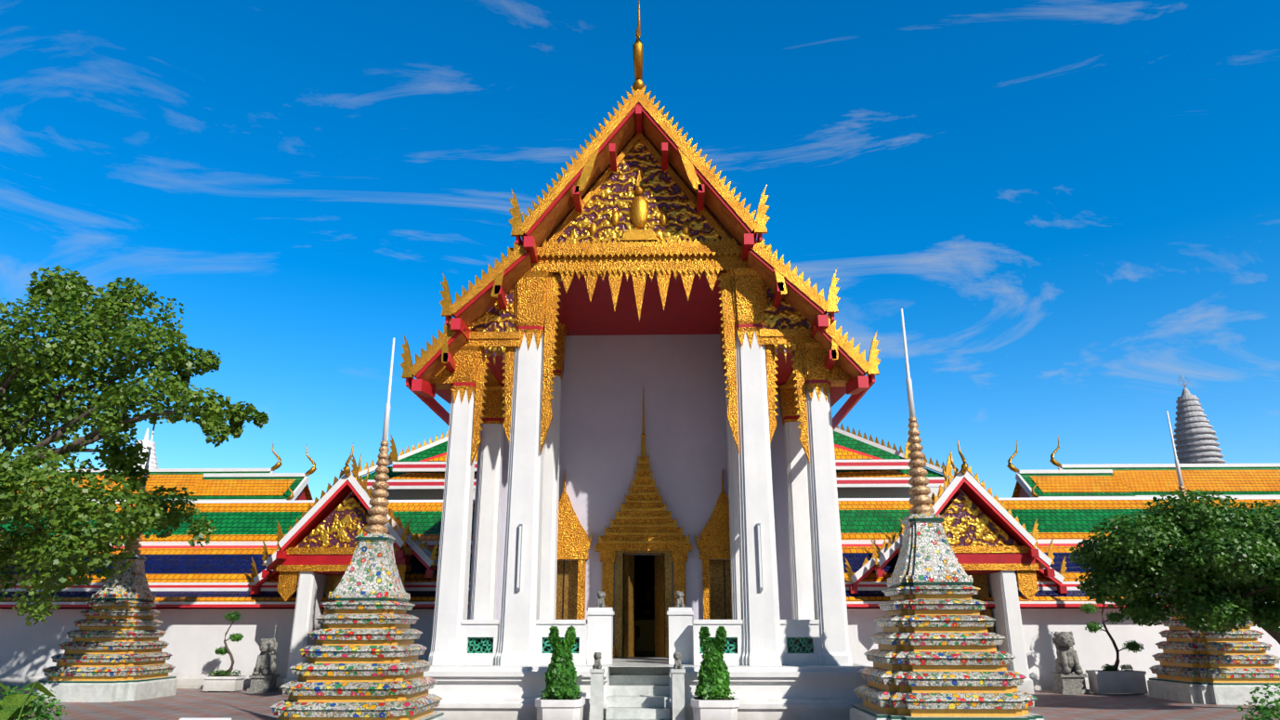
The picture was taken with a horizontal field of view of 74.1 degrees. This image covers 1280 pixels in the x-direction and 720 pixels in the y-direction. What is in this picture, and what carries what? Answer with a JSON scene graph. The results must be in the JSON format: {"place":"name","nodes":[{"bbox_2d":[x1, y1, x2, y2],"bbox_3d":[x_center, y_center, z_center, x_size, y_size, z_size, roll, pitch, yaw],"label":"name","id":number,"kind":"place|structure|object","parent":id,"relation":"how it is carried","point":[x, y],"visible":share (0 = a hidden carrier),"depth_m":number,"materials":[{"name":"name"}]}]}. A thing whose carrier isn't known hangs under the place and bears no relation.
{"place":"outdoors","nodes":[
{"label":"outdoors","id":0,"kind":"place"},
{"bbox_2d":[179,718,231,719],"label":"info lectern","id":1,"kind":"object","parent":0,"point":[205,719],"visible":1,"depth_m":8.53,"materials":[{"name":"white metal"}]},
{"bbox_2d":[0,688,1279,719],"bbox_3d":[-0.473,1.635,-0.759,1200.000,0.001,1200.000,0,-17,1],"label":"ground","id":2,"kind":"structure","parent":0,"point":[243,704],"depth_m":19.18,"materials":[{"name":"grey concrete"}]},
{"bbox_2d":[32,424,177,702],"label":"chedi","id":3,"kind":"structure","parent":2,"relation":"on","point":[113,648],"depth_m":21.75,"materials":[{"name":"multicoloured stone"}]},
{"bbox_2d":[0,264,269,626],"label":"tree","id":4,"kind":"object","parent":2,"relation":"on","point":[45,553],"visible":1,"depth_m":20.62,"materials":[{"name":"green plant"}]},
{"bbox_2d":[202,611,246,692],"bbox_3d":[-11.803,8.324,24.251,0.960,2.192,0.636,0,-17,1],"label":"bonsai","id":5,"kind":"object","parent":2,"relation":"on","point":[221,680],"visible":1,"depth_m":24.03,"materials":[{"name":"white paint"}]},
{"bbox_2d":[247,638,279,692],"bbox_3d":[-10.699,8.720,24.275,0.652,1.450,0.852,0,-17,1],"label":"lion","id":6,"kind":"object","parent":2,"relation":"on","point":[266,679],"visible":1,"depth_m":24.03},
{"bbox_2d":[249,442,439,692],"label":"gate","id":7,"kind":"structure","parent":2,"relation":"on","point":[317,544],"depth_m":25.05,"materials":[{"name":"white paint"}]},
{"bbox_2d":[270,338,445,719],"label":"chedi","id":8,"kind":"structure","parent":2,"relation":"on","point":[362,654],"depth_m":12.97,"materials":[{"name":"multicoloured ceramic"}]},
{"bbox_2d":[535,625,585,719],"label":"potted topiary","id":9,"kind":"object","parent":2,"relation":"on","point":[562,699],"visible":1,"depth_m":14.93,"materials":[{"name":"green plant"}]},
{"bbox_2d":[0,435,1279,690],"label":"cloister","id":10,"kind":"structure","parent":2,"relation":"on","point":[199,592],"depth_m":26.74,"materials":[{"name":"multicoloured paint"}]},
{"bbox_2d":[0,681,1279,719],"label":"shrubs","id":11,"kind":"object","parent":2,"relation":"on","point":[17,706],"visible":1,"depth_m":14.02,"materials":[{"name":"green plant"}]},
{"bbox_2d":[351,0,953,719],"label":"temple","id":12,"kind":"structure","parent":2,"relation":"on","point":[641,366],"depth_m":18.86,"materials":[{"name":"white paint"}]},
{"bbox_2d":[592,652,601,668],"bbox_3d":[-0.772,5.456,15.390,0.173,0.296,0.247,0,-17,1],"label":"statue","id":13,"kind":"object","parent":12,"relation":"on","point":[597,657],"visible":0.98,"depth_m":15.31,"materials":[{"name":"grey stone"}]},
{"bbox_2d":[596,590,605,607],"bbox_3d":[-0.811,4.961,17.560,0.200,0.340,0.282,0,-17,1],"label":"lion statue","id":14,"kind":"object","parent":12,"relation":"on","point":[601,595],"visible":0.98,"depth_m":17.47,"materials":[{"name":"grey stone"}]},
{"bbox_2d":[673,652,682,668],"bbox_3d":[0.687,5.445,15.353,0.176,0.296,0.247,0,-17,1],"label":"statue","id":15,"kind":"object","parent":12,"relation":"on","point":[677,657],"visible":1,"depth_m":15.28,"materials":[{"name":"grey stone"}]},
{"bbox_2d":[675,590,684,607],"bbox_3d":[0.826,4.948,17.519,0.201,0.340,0.282,0,-17,1],"label":"lion statue","id":16,"kind":"object","parent":12,"relation":"on","point":[679,594],"visible":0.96,"depth_m":17.43,"materials":[{"name":"grey stone"}]},
{"bbox_2d":[690,625,739,719],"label":"potted topiary","id":17,"kind":"object","parent":2,"relation":"on","point":[712,700],"visible":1,"depth_m":14.87,"materials":[{"name":"green plant"}]},
{"bbox_2d":[849,308,1044,719],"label":"chedi","id":18,"kind":"structure","parent":2,"relation":"on","point":[936,655],"depth_m":13.50,"materials":[{"name":"multicoloured ceramic"}]},
{"bbox_2d":[844,440,1067,693],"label":"gate","id":19,"kind":"structure","parent":2,"relation":"on","point":[993,542],"depth_m":24.60,"materials":[{"name":"white paint"}]},
{"bbox_2d":[1050,631,1090,693],"bbox_3d":[11.944,8.454,23.744,0.743,1.640,0.969,0,-17,1],"label":"lion","id":20,"kind":"object","parent":2,"relation":"on","point":[1069,675],"visible":1,"depth_m":23.47},
{"bbox_2d":[1079,599,1148,694],"bbox_3d":[13.151,7.686,23.581,1.589,3.008,0.623,0,-17,1],"label":"bonsai","id":21,"kind":"object","parent":2,"relation":"on","point":[1110,679],"visible":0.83,"depth_m":23.12,"materials":[{"name":"white paint"}]},
{"bbox_2d":[1068,488,1279,644],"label":"tree","id":22,"kind":"object","parent":2,"relation":"on","point":[1212,567],"visible":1,"depth_m":18.36,"materials":[{"name":"green plant"}]},
{"bbox_2d":[1147,410,1279,705],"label":"chedi","id":23,"kind":"structure","parent":2,"relation":"on","point":[1234,667],"depth_m":20.76,"materials":[{"name":"multicoloured stone"}]},
{"bbox_2d":[0,0,1279,499],"label":"sky","id":24,"kind":"structure","parent":0,"point":[1069,209],"materials":[{"name":"blue"}]},
{"bbox_2d":[132,373,1225,468],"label":"distant towers","id":25,"kind":"structure","parent":0,"point":[1196,438],"depth_m":89.07,"materials":[{"name":"grey stone"}]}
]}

